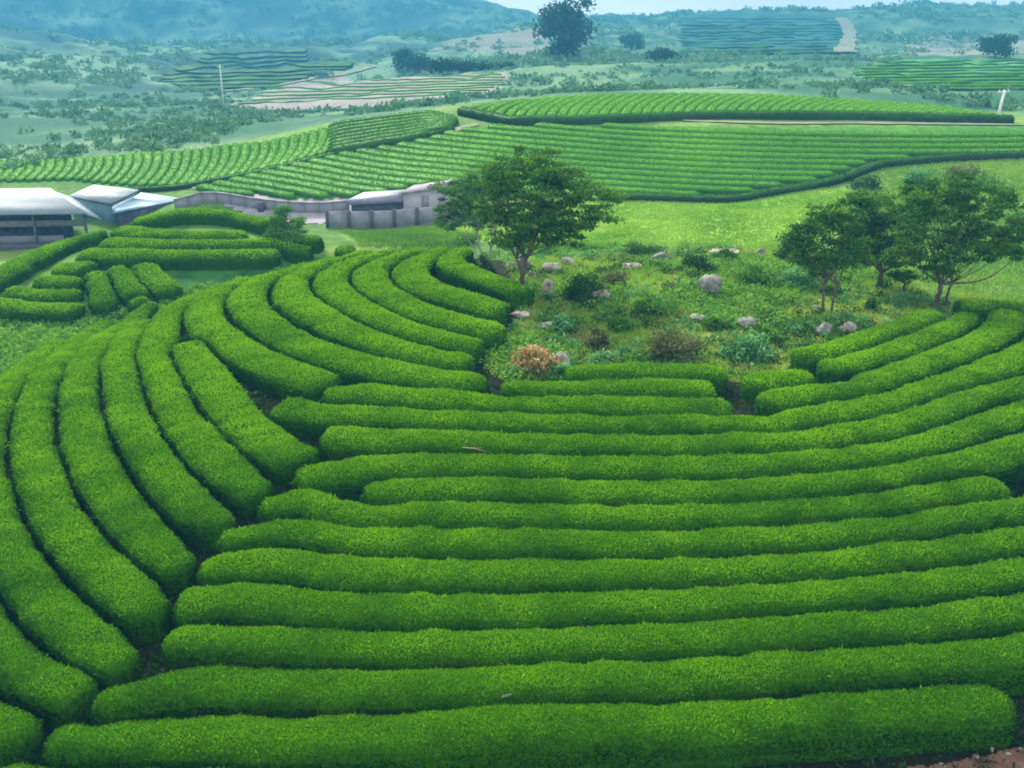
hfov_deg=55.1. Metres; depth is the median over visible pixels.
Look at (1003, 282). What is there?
slope grass
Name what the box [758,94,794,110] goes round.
tea row
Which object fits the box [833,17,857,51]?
hill path
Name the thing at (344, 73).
hill track
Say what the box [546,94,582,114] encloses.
tea row
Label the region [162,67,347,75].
tea row
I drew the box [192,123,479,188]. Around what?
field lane
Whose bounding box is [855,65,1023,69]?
tea row
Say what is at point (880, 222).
round tree
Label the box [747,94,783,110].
tea row
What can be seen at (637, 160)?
tea row
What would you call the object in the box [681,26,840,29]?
tea row
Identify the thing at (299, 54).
tea row
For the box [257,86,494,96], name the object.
tea row
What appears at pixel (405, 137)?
tea row
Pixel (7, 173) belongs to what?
tea row
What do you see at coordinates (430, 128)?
tea row
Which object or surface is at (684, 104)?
tea row
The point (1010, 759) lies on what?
dirt path
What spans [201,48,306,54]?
tea row
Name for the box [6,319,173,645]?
tea hedge
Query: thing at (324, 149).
tea row
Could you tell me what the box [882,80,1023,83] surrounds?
tea row
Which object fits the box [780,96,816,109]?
tea row
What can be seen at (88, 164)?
tea row
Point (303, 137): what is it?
tea row
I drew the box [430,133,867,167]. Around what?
tea row
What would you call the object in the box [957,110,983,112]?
tea row
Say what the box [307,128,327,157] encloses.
tea row
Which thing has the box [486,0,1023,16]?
sky
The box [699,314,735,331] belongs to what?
shrub
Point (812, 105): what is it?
tea row
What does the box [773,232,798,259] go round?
shrub
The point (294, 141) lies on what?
tea row
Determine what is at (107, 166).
tea row
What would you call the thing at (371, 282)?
tea hedge
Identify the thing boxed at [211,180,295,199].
tea row
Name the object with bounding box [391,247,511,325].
tea hedge
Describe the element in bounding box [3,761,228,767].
tea hedge
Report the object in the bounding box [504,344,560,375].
shrub
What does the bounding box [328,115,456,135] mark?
tea row
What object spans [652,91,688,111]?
tea row
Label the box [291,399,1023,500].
tea hedge
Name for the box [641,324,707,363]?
shrub
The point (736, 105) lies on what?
tea row
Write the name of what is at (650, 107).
tea row
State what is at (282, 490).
row weeds
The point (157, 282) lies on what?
tea hedge
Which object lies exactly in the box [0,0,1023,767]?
ground
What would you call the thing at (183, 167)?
tea row
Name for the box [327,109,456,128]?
tea row
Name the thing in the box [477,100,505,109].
tea row
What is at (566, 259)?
boulder
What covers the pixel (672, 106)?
tea row
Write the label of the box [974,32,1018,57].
flat tree
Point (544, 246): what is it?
shrub
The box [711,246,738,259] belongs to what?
shrub
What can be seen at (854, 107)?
tea row
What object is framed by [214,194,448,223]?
concrete yard
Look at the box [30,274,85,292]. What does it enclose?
tea hedge
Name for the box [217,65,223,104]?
utility pole
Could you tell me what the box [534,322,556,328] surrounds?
boulder
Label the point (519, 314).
boulder
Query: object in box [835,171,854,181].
shrub
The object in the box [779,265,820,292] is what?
shrub
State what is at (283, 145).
tea row
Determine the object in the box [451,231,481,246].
shrub
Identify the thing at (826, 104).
tea row
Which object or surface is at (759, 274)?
shrub
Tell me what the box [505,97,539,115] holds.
tea row
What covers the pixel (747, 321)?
boulder
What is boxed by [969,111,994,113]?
tea row
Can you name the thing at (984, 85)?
tea row
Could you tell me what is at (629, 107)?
tea row
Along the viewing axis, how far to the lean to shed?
96.99 m
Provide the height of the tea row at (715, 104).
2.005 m
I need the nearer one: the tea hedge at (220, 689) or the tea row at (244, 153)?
the tea hedge at (220, 689)
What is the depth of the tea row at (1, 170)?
119.56 m
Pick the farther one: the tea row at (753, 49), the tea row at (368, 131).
the tea row at (753, 49)
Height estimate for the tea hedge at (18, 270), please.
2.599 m
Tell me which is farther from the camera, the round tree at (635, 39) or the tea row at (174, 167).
the round tree at (635, 39)
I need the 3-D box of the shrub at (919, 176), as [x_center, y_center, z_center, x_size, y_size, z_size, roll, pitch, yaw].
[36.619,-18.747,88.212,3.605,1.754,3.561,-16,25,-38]
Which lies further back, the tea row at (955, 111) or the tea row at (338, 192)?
the tea row at (955, 111)
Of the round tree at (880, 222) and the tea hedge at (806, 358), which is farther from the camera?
the round tree at (880, 222)
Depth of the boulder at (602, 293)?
49.30 m
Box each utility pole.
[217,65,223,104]
[997,89,1009,114]
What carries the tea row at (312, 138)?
on the ground at (174, 16)
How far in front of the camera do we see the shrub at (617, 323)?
45.71 m
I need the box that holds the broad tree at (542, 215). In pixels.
[470,145,629,284]
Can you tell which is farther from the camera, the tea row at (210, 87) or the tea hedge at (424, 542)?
the tea row at (210, 87)
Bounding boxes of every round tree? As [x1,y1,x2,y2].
[618,31,645,50]
[830,188,930,285]
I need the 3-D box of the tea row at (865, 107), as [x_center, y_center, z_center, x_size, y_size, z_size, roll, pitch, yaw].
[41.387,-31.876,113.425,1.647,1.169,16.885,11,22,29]
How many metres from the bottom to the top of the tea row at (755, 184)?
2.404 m
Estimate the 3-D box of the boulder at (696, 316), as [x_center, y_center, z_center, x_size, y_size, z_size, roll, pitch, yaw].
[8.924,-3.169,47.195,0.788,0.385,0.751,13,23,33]
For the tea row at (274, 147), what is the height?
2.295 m
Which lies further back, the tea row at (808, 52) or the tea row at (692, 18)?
the tea row at (692, 18)
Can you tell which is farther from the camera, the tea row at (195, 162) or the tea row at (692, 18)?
the tea row at (692, 18)
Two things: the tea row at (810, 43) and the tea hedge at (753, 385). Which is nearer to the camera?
the tea hedge at (753, 385)
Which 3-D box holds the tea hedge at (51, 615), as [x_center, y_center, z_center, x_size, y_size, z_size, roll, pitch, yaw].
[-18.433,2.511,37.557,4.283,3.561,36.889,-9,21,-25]
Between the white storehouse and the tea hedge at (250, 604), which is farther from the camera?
the white storehouse
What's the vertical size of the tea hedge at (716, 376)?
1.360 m
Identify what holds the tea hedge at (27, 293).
on the ground at (174, 16)
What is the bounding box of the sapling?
[261,203,308,243]
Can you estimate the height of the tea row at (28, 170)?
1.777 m
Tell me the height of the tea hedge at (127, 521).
4.240 m
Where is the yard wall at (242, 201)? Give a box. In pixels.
[173,192,349,212]
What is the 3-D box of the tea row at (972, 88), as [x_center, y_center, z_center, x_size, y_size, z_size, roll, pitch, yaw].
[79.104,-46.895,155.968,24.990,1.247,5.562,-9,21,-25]
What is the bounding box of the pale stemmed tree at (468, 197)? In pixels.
[427,161,513,257]
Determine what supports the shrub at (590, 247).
on the ground at (174, 16)
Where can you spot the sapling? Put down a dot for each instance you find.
(283, 225)
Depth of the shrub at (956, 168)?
90.01 m
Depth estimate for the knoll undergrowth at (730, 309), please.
49.95 m
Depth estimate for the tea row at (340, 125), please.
114.18 m
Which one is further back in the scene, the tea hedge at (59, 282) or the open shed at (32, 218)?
the open shed at (32, 218)
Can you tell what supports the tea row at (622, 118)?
on the ground at (174, 16)
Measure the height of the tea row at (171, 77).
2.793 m
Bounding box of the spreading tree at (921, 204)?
[878,170,1023,307]
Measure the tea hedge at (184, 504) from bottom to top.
2.069 m
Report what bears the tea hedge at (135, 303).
on the ground at (174, 16)
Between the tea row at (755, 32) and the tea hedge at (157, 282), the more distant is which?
the tea row at (755, 32)
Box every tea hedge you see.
[0,228,108,292]
[0,297,86,325]
[0,338,143,691]
[0,603,99,731]
[0,701,46,767]
[2,285,84,303]
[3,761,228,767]
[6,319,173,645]
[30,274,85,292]
[41,683,1018,767]
[50,260,97,280]
[55,300,198,595]
[74,247,280,270]
[83,270,117,317]
[87,631,1023,727]
[98,236,315,263]
[99,318,236,551]
[106,264,149,308]
[109,225,248,239]
[127,296,150,312]
[130,262,183,302]
[132,207,276,234]
[135,274,274,518]
[161,591,1023,672]
[170,339,320,486]
[172,556,1023,633]
[181,272,342,402]
[195,526,1023,595]
[215,494,1023,561]
[225,255,492,393]
[256,475,1012,532]
[268,340,1023,438]
[270,249,476,372]
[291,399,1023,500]
[298,234,324,253]
[311,248,484,364]
[318,376,1023,462]
[320,382,734,416]
[334,244,355,256]
[351,247,506,350]
[359,432,1023,508]
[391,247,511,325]
[435,247,534,308]
[497,377,717,398]
[561,361,728,393]
[739,368,816,403]
[754,308,1023,416]
[789,309,945,374]
[815,311,982,384]
[952,297,1023,321]
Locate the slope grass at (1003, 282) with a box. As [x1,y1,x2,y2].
[855,157,1023,301]
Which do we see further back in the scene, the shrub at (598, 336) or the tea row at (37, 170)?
the tea row at (37, 170)
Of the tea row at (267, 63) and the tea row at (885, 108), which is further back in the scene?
the tea row at (267, 63)
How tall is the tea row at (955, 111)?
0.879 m
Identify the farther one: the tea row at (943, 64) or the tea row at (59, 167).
the tea row at (943, 64)
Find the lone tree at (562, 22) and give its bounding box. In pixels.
[532,0,600,55]
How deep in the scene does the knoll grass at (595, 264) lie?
49.50 m
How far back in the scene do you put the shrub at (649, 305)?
47.62 m
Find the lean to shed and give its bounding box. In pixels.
[68,185,176,226]
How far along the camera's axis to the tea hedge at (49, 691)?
21.83 m
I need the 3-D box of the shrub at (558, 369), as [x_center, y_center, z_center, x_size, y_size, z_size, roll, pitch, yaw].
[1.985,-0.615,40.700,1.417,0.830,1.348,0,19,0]
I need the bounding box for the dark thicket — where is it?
[390,47,431,72]
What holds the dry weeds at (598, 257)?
on the ground at (174, 16)
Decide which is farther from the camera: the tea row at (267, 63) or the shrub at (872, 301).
the tea row at (267, 63)
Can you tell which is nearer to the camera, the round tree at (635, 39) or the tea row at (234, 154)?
the tea row at (234, 154)
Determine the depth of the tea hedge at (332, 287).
44.70 m
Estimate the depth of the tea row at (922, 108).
113.15 m
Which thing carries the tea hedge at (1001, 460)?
on the ground at (174, 16)
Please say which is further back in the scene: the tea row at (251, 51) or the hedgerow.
the tea row at (251, 51)
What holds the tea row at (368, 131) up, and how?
on the ground at (174, 16)
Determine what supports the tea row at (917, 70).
on the ground at (174, 16)
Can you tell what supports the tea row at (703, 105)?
on the ground at (174, 16)
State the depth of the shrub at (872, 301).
49.51 m
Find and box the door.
[421,195,428,207]
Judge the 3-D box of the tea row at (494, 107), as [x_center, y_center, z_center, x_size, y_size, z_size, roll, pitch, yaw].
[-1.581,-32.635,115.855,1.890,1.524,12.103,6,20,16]
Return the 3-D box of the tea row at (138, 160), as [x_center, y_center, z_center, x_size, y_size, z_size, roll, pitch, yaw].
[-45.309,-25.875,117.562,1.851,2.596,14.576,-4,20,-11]
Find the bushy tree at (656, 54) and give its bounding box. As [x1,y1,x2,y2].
[645,46,681,62]
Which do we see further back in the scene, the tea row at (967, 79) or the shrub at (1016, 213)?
the tea row at (967, 79)
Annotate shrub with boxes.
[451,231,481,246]
[478,254,495,271]
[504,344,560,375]
[533,244,561,254]
[546,313,582,334]
[546,360,570,380]
[557,271,610,306]
[573,239,606,251]
[582,326,609,350]
[600,268,629,284]
[606,314,641,332]
[616,352,648,363]
[621,240,660,254]
[631,293,672,316]
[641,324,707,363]
[676,248,717,272]
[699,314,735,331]
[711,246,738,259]
[713,328,782,365]
[732,262,781,287]
[752,323,786,342]
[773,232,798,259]
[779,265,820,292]
[819,281,843,295]
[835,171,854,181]
[846,173,883,190]
[864,296,880,309]
[900,164,941,184]
[943,163,994,177]
[955,168,1014,190]
[1004,207,1023,228]
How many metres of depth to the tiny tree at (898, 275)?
52.92 m
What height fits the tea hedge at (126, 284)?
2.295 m
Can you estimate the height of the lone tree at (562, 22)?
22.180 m
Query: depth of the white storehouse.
91.04 m
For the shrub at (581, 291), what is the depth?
49.12 m
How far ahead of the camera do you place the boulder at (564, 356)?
41.59 m
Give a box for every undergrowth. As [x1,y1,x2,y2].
[0,256,328,374]
[479,238,936,381]
[486,245,932,363]
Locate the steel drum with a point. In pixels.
(260, 206)
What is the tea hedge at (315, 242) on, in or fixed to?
on the ground at (174, 16)
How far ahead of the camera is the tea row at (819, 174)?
93.54 m
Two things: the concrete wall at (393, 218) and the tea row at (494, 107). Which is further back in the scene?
the tea row at (494, 107)
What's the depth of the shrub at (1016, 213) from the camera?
69.41 m
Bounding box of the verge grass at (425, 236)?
[331,225,479,249]
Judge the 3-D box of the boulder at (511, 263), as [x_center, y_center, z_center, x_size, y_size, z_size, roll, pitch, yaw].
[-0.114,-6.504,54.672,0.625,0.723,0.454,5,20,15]
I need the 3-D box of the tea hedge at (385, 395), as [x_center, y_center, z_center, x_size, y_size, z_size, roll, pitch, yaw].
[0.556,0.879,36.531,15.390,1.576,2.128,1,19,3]
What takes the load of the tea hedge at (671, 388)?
on the ground at (174, 16)
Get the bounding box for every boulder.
[505,261,514,268]
[510,311,529,318]
[516,258,530,268]
[527,270,537,277]
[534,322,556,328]
[541,262,562,272]
[541,278,554,294]
[556,351,569,363]
[561,257,575,264]
[590,289,610,301]
[621,262,640,268]
[652,252,668,259]
[690,314,705,320]
[698,274,722,294]
[709,248,739,252]
[735,317,756,328]
[755,248,765,253]
[814,322,832,335]
[838,321,857,333]
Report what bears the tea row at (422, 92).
on the ground at (174, 16)
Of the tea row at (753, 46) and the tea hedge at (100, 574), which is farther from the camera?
the tea row at (753, 46)
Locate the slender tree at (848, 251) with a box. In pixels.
[779,201,879,312]
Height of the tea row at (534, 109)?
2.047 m
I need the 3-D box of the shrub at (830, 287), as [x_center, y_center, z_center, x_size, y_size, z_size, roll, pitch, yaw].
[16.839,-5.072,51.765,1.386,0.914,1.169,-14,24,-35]
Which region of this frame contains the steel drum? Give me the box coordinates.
[257,201,263,211]
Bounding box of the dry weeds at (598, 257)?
[517,243,933,375]
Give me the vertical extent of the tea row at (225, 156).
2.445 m
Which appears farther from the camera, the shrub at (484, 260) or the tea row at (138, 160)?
the tea row at (138, 160)
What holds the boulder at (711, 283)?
on the ground at (174, 16)
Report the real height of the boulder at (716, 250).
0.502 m
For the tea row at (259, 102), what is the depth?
238.09 m
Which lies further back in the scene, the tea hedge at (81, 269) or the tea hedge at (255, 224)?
the tea hedge at (255, 224)
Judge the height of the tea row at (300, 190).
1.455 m
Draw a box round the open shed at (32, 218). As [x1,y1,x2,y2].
[0,188,101,250]
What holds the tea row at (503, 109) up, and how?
on the ground at (174, 16)
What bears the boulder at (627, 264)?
on the ground at (174, 16)
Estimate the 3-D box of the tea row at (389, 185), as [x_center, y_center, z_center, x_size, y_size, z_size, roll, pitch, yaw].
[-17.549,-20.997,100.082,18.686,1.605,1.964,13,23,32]
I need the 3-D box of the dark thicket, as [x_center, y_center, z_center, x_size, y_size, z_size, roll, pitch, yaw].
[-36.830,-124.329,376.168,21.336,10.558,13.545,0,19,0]
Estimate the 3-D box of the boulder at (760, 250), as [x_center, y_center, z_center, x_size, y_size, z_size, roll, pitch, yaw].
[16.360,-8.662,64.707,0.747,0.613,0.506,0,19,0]
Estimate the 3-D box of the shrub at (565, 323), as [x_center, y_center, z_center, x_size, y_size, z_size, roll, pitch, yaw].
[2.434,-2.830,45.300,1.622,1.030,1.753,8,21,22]
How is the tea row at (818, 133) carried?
on the ground at (174, 16)
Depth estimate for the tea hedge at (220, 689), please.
21.49 m
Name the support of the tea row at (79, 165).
on the ground at (174, 16)
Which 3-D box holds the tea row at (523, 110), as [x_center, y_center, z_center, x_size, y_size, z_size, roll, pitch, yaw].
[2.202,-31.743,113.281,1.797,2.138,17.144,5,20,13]
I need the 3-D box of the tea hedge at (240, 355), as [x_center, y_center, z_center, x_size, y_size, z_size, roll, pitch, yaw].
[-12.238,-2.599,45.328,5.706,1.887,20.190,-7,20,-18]
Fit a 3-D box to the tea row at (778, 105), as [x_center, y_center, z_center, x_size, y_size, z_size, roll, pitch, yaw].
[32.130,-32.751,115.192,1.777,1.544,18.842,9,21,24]
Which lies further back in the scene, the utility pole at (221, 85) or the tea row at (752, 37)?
the tea row at (752, 37)
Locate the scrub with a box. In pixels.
[0,0,1023,169]
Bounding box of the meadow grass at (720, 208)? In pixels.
[449,186,855,247]
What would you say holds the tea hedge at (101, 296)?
on the ground at (174, 16)
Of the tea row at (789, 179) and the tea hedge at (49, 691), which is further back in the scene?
the tea row at (789, 179)
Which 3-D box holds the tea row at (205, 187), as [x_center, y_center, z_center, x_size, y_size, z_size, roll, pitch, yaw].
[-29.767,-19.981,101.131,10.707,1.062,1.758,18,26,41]
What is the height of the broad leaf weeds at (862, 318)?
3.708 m
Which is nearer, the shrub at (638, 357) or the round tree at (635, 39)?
the shrub at (638, 357)
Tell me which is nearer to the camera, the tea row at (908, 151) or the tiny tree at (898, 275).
the tiny tree at (898, 275)
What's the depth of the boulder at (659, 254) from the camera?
59.10 m
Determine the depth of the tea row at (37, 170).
117.52 m
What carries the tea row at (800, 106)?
on the ground at (174, 16)
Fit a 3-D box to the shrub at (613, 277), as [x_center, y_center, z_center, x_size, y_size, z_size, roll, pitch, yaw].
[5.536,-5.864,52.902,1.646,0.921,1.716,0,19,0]
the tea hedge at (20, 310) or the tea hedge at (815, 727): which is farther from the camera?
the tea hedge at (20, 310)
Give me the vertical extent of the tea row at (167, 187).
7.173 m
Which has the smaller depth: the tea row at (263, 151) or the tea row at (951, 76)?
the tea row at (263, 151)
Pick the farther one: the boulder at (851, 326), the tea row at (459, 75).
the tea row at (459, 75)
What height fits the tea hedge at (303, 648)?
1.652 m
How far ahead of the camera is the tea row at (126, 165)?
116.81 m
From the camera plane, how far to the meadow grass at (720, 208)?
78.23 m
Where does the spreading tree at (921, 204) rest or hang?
on the ground at (174, 16)
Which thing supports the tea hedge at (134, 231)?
on the ground at (174, 16)
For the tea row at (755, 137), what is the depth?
98.59 m
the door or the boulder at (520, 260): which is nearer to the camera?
the boulder at (520, 260)
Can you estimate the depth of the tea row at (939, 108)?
113.22 m
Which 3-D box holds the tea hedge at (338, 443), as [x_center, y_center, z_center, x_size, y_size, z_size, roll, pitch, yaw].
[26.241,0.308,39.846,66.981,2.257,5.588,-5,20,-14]
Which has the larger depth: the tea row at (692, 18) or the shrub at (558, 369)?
the tea row at (692, 18)
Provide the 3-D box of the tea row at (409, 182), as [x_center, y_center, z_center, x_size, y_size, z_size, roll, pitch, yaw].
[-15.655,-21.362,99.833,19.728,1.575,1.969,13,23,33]
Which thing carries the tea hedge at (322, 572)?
on the ground at (174, 16)
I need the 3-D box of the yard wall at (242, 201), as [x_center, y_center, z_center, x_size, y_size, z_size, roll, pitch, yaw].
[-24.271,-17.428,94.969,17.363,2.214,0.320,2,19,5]
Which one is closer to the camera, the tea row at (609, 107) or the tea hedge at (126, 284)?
the tea hedge at (126, 284)
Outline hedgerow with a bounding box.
[425,57,518,75]
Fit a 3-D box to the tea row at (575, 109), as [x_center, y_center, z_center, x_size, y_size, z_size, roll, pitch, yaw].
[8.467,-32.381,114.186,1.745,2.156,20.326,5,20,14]
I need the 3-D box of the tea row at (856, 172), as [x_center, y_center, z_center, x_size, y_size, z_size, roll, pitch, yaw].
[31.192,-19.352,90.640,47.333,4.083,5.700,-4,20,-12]
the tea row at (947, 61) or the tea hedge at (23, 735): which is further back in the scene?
the tea row at (947, 61)
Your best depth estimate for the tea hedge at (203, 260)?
68.27 m
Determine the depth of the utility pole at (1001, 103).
107.44 m
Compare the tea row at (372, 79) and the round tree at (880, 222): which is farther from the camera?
the tea row at (372, 79)
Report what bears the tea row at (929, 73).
on the ground at (174, 16)
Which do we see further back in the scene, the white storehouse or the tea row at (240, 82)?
the tea row at (240, 82)
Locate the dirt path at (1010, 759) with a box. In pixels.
[908,747,1023,767]
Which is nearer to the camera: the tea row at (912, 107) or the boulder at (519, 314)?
the boulder at (519, 314)
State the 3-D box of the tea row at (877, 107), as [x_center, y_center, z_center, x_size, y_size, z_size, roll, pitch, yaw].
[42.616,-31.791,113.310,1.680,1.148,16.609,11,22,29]
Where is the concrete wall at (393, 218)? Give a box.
[325,206,474,228]
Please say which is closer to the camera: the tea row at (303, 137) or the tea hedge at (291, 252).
the tea hedge at (291, 252)
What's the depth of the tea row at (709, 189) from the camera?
90.91 m
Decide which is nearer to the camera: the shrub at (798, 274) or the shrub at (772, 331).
the shrub at (772, 331)
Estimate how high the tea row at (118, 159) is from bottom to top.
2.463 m
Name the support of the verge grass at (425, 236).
on the ground at (174, 16)
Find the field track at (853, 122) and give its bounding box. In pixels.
[682,120,1023,124]
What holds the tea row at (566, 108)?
on the ground at (174, 16)
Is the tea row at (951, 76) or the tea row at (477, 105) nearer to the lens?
the tea row at (477, 105)
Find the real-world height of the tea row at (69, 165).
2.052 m
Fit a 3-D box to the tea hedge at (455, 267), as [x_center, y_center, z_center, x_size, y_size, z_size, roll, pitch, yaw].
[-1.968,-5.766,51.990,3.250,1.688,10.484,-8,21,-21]
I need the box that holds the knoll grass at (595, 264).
[477,242,951,380]
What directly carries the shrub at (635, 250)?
on the ground at (174, 16)
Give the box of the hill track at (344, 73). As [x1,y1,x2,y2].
[219,65,376,90]
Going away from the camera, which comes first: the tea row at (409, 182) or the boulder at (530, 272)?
the boulder at (530, 272)
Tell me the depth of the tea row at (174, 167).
114.27 m
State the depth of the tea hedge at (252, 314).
40.07 m
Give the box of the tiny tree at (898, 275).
[885,269,921,291]
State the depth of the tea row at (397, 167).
95.69 m
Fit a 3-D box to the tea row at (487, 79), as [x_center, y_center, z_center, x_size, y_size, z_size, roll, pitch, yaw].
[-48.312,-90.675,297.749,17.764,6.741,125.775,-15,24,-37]
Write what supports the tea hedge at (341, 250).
on the ground at (174, 16)
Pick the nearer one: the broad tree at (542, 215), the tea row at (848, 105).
the broad tree at (542, 215)
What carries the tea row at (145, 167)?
on the ground at (174, 16)
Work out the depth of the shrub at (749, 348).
42.43 m
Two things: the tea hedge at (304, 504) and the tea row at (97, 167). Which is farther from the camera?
the tea row at (97, 167)
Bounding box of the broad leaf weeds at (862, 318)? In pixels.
[479,241,951,380]
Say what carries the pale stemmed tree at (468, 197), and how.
on the ground at (174, 16)
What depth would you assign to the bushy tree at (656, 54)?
327.65 m
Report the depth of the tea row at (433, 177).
98.24 m
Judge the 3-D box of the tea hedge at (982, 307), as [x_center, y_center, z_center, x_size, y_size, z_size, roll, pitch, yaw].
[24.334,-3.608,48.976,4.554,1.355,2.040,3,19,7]
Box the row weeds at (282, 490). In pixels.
[2,258,1023,767]
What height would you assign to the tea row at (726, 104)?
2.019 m
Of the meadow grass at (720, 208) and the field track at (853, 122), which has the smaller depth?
the meadow grass at (720, 208)
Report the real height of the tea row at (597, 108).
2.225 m
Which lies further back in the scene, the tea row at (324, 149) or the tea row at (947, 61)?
the tea row at (947, 61)
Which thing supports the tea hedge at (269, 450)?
on the ground at (174, 16)
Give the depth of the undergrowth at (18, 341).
58.73 m
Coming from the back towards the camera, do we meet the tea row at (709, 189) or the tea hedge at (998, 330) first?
the tea row at (709, 189)
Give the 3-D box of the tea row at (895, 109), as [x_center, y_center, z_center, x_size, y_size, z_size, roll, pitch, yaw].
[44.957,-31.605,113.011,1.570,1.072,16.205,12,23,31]
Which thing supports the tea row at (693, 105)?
on the ground at (174, 16)
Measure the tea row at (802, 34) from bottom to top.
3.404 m
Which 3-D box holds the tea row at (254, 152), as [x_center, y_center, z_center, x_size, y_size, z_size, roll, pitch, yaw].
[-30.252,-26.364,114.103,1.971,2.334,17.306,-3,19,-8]
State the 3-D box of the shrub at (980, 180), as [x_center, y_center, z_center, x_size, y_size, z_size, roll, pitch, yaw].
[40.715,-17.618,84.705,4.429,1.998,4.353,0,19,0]
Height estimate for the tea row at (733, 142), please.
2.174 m
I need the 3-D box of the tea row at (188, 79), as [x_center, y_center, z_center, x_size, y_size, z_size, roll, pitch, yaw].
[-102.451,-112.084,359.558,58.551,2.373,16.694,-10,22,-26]
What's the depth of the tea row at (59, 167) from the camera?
117.92 m
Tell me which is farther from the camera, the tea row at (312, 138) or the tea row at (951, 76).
the tea row at (951, 76)
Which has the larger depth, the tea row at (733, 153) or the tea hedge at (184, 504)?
the tea row at (733, 153)
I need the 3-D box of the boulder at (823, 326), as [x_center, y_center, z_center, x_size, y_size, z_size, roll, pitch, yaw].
[14.525,-2.486,45.630,0.917,0.816,0.679,0,19,0]
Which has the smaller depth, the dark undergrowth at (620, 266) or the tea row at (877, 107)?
the dark undergrowth at (620, 266)
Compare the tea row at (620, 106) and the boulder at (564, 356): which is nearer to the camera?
the boulder at (564, 356)
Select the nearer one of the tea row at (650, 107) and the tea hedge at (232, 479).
the tea hedge at (232, 479)
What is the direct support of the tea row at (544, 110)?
on the ground at (174, 16)
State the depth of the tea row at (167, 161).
115.00 m
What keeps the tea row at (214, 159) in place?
on the ground at (174, 16)
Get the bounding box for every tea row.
[0,160,6,174]
[0,160,16,181]
[5,160,26,182]
[16,158,35,181]
[25,158,45,181]
[35,158,55,181]
[44,157,65,181]
[54,157,74,181]
[64,156,84,180]
[74,156,94,180]
[82,156,103,182]
[91,155,113,183]
[100,154,123,184]
[109,153,133,184]
[118,152,143,185]
[127,151,152,186]
[128,127,454,192]
[137,151,162,186]
[147,150,172,186]
[152,70,328,79]
[154,75,309,81]
[156,149,181,185]
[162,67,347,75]
[167,148,191,184]
[171,79,294,85]
[174,61,353,70]
[178,84,284,89]
[178,148,201,183]
[187,147,210,181]
[192,56,307,63]
[193,57,339,67]
[195,183,254,196]
[197,145,220,180]
[199,52,307,58]
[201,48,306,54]
[207,144,230,178]
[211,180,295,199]
[217,143,239,176]
[227,142,249,174]
[228,176,328,199]
[237,91,481,103]
[237,141,259,172]
[244,172,360,198]
[248,140,269,170]
[250,89,488,100]
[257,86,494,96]
[258,139,278,168]
[259,168,388,192]
[261,83,501,93]
[268,136,288,166]
[276,81,503,89]
[276,134,298,164]
[276,165,407,190]
[287,132,308,161]
[291,161,431,186]
[296,130,317,159]
[302,76,505,83]
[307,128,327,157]
[307,157,571,196]
[317,128,330,154]
[318,78,503,85]
[324,154,700,194]
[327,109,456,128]
[328,112,458,130]
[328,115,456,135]
[328,118,454,137]
[328,120,452,140]
[328,122,451,144]
[328,124,450,148]
[328,129,429,152]
[339,151,754,193]
[356,147,783,188]
[376,144,818,183]
[396,141,835,178]
[397,73,501,77]
[413,138,851,172]
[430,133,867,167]
[443,130,908,161]
[457,106,1014,125]
[461,126,1023,155]
[465,102,490,107]
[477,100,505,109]
[485,99,518,111]
[487,123,1023,148]
[495,98,528,113]
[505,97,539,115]
[515,96,550,115]
[525,95,560,115]
[534,122,1023,142]
[536,95,571,115]
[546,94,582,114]
[556,93,591,114]
[567,93,604,114]
[578,93,614,114]
[588,92,625,113]
[597,149,1023,202]
[599,93,635,113]
[601,122,1023,137]
[610,92,645,113]
[620,92,657,112]
[631,91,667,112]
[642,92,678,112]
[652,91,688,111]
[664,92,699,111]
[674,92,710,110]
[675,44,826,49]
[676,36,842,39]
[677,23,839,26]
[678,20,837,22]
[678,38,839,42]
[679,17,834,20]
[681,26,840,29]
[681,29,841,33]
[681,42,838,45]
[682,32,841,36]
[684,47,832,52]
[684,93,719,110]
[689,51,841,54]
[694,93,731,110]
[704,93,741,110]
[716,93,751,110]
[727,93,761,110]
[737,93,773,110]
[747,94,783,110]
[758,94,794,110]
[769,95,805,110]
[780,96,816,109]
[791,97,826,109]
[801,97,836,109]
[811,97,848,109]
[822,98,857,110]
[833,99,868,110]
[844,100,878,110]
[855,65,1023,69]
[855,71,1023,75]
[855,100,889,110]
[860,68,1023,72]
[862,74,1023,78]
[864,101,899,110]
[869,77,1023,80]
[874,61,1023,66]
[876,59,1023,63]
[877,102,910,110]
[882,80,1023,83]
[886,102,919,111]
[899,103,929,111]
[903,83,1023,87]
[909,104,941,111]
[920,105,953,111]
[931,107,963,112]
[942,109,973,112]
[948,86,1023,90]
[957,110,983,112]
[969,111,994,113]
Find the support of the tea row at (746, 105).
on the ground at (174, 16)
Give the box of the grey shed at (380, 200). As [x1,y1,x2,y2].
[347,190,402,210]
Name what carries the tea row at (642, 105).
on the ground at (174, 16)
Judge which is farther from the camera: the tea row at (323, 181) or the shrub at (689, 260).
the tea row at (323, 181)
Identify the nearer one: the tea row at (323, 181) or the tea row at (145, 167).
the tea row at (323, 181)
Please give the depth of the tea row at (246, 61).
550.52 m
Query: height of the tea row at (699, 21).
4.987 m
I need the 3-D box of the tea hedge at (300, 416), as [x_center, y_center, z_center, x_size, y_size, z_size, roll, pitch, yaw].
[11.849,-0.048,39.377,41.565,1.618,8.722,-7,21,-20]
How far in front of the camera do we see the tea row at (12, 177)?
116.95 m
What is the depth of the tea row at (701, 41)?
636.50 m
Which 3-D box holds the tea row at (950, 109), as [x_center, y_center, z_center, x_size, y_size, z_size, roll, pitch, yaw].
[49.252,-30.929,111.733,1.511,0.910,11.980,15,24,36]
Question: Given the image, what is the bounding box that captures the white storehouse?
[399,179,452,208]
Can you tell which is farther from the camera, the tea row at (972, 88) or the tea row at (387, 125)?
the tea row at (972, 88)

